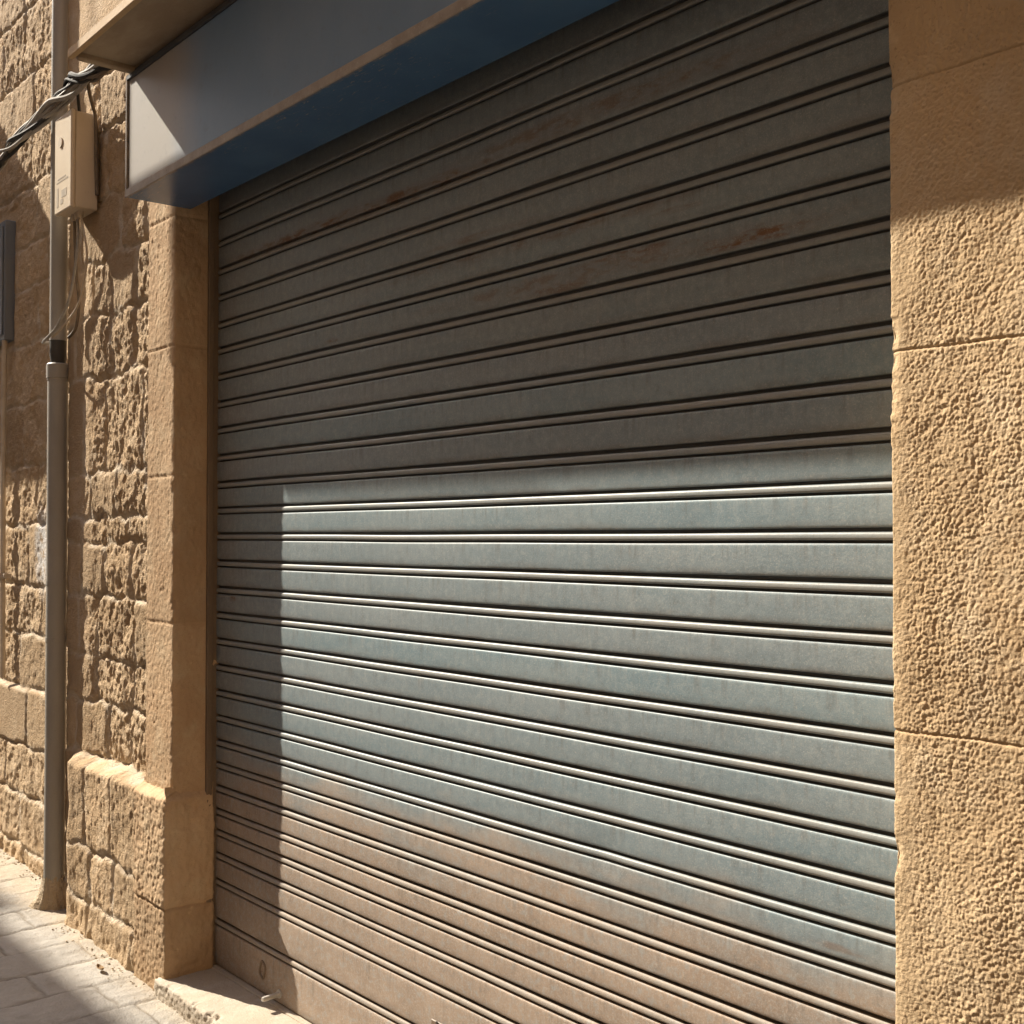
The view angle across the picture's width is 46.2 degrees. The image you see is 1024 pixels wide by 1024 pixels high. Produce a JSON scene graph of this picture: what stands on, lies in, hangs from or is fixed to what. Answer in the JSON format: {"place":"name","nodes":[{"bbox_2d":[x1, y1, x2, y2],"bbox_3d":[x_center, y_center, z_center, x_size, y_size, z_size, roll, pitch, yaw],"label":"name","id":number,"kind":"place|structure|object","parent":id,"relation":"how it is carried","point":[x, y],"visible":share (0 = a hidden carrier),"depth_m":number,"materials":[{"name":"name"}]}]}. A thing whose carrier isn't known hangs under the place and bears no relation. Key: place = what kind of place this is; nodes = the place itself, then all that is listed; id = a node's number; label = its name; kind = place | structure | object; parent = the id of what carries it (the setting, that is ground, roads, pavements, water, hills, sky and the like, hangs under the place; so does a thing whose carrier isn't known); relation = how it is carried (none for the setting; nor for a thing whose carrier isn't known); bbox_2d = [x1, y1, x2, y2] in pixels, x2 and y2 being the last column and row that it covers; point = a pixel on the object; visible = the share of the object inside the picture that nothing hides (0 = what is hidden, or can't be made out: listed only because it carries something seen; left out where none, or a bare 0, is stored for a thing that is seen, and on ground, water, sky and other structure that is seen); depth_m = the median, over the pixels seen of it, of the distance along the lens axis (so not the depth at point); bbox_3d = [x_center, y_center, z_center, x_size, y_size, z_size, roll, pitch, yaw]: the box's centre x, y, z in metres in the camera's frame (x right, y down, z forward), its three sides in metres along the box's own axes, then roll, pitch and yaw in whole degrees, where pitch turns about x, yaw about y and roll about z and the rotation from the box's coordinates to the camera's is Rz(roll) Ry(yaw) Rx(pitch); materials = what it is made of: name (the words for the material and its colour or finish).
{"place":"outdoors","nodes":[
{"label":"outdoors","id":0,"kind":"place"},
{"bbox_2d":[0,849,190,1023],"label":"pavement","id":1,"kind":"structure","parent":0,"point":[48,975],"depth_m":4.13,"materials":[{"name":"stone"}]},
{"bbox_2d":[0,0,149,971],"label":"stone wall","id":2,"kind":"structure","parent":1,"relation":"on","point":[106,614],"depth_m":4.73,"materials":[{"name":"stone"}]},
{"bbox_2d":[0,340,10,677],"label":"conduit","id":3,"kind":"object","parent":2,"relation":"attached to","point":[4,575],"visible":1,"depth_m":5.70,"materials":[{"name":"grey metal"}]},
{"bbox_2d":[0,220,15,345],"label":"wall cabinet","id":4,"kind":"object","parent":2,"relation":"attached to","point":[7,266],"depth_m":5.73,"materials":[{"name":"grey metal"}]},
{"bbox_2d":[0,225,3,334],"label":"door","id":5,"kind":"structure","parent":4,"relation":"in","point":[2,227],"depth_m":5.73,"materials":[{"name":"blue paint"}]},
{"bbox_2d":[28,0,68,910],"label":"drainpipe","id":6,"kind":"object","parent":2,"relation":"attached to","point":[49,896],"visible":0.8,"depth_m":4.88,"materials":[{"name":"grey metal"}]},
{"bbox_2d":[0,64,111,171],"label":"cable bundle","id":7,"kind":"object","parent":2,"relation":"attached to","point":[50,109],"visible":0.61,"depth_m":4.75,"materials":[{"name":"black rubber"}]},
{"bbox_2d":[76,93,80,111],"bbox_3d":[-1.686,-1.601,4.668,0.017,0.121,0.088,0,-1,-13],"label":"cable","id":8,"kind":"object","parent":7,"relation":"hanging from","point":[78,102],"visible":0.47,"depth_m":4.68,"materials":[{"name":"black rubber"}]},
{"bbox_2d":[87,83,98,195],"bbox_3d":[-1.616,-1.443,4.612,0.020,0.420,0.135,0,-1,-2],"label":"cable","id":9,"kind":"object","parent":7,"relation":"hanging from","point":[95,139],"visible":0.88,"depth_m":4.66,"materials":[{"name":"black rubber"}]},
{"bbox_2d":[55,109,97,221],"bbox_3d":[-1.714,-1.351,4.715,0.110,0.404,0.187,1,-2,-40],"label":"junction box","id":10,"kind":"object","parent":2,"relation":"attached to","point":[75,197],"visible":0.98,"depth_m":4.65,"materials":[{"name":"beige plastic"}]},
{"bbox_2d":[41,219,79,343],"bbox_3d":[-1.825,-0.923,4.825,0.077,0.471,0.373,1,-1,-34],"label":"cable","id":11,"kind":"object","parent":10,"relation":"attached to","point":[50,334],"visible":0.91,"depth_m":4.71,"materials":[{"name":"black rubber"}]},
{"bbox_2d":[52,217,87,337],"bbox_3d":[-1.748,-0.930,4.754,0.261,0.459,0.028,-1,-2,42],"label":"cable","id":12,"kind":"object","parent":10,"relation":"attached to","point":[80,297],"visible":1,"depth_m":4.70,"materials":[{"name":"black rubber"}]},
{"bbox_2d":[67,221,80,338],"bbox_3d":[-1.744,-0.926,4.788,0.039,0.463,0.112,1,-1,-31],"label":"cable","id":13,"kind":"object","parent":10,"relation":"hanging from","point":[71,334],"visible":0.84,"depth_m":4.76,"materials":[{"name":"black rubber"}]},
{"bbox_2d":[0,852,154,995],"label":"stone crumbs","id":14,"kind":"object","parent":1,"relation":"on","point":[74,931],"visible":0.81,"depth_m":4.46,"materials":[{"name":"beige stone"}]},
{"bbox_2d":[96,964,103,969],"bbox_3d":[-1.431,1.584,4.173,0.022,0.013,0.054,1,-2,-40],"label":"dry leaf","id":15,"kind":"object","parent":1,"relation":"on","point":[99,966],"visible":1,"depth_m":4.18,"materials":[{"name":"brown plant"}]},
{"bbox_2d":[133,201,217,990],"bbox_3d":[-1.043,-0.106,4.220,0.479,3.570,0.261,1,-2,-40],"label":"stone pilaster","id":16,"kind":"object","parent":1,"relation":"on","point":[173,856],"visible":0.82,"depth_m":4.05,"materials":[{"name":"stone"}]},
{"bbox_2d":[154,964,312,1023],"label":"doorstep","id":17,"kind":"object","parent":1,"relation":"on","point":[216,994],"visible":0.91,"depth_m":3.79,"materials":[{"name":"grey stone"}]},
{"bbox_2d":[889,0,1023,1023],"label":"stone pier","id":18,"kind":"structure","parent":1,"relation":"on","point":[957,210],"depth_m":1.84,"materials":[{"name":"stone"}]},
{"bbox_3d":[1.257,-2.754,6.046,6.112,9.000,24.000,1,-2,-40],"label":"shop facade","id":19,"kind":"object","parent":1,"relation":"on","visible":0},
{"bbox_2d":[125,0,618,208],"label":"shutter box","id":20,"kind":"object","parent":19,"relation":"attached to","point":[225,96],"visible":1,"depth_m":3.18,"materials":[{"name":"blue paint"}]},
{"bbox_2d":[68,0,224,73],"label":"canopy","id":21,"kind":"object","parent":20,"relation":"attached to","point":[128,36],"visible":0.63,"depth_m":3.62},
{"bbox_2d":[205,0,897,1023],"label":"roller shutter","id":22,"kind":"object","parent":19,"relation":"attached to","point":[549,534],"visible":0.92,"depth_m":2.73,"materials":[{"name":"paint"}]}
]}

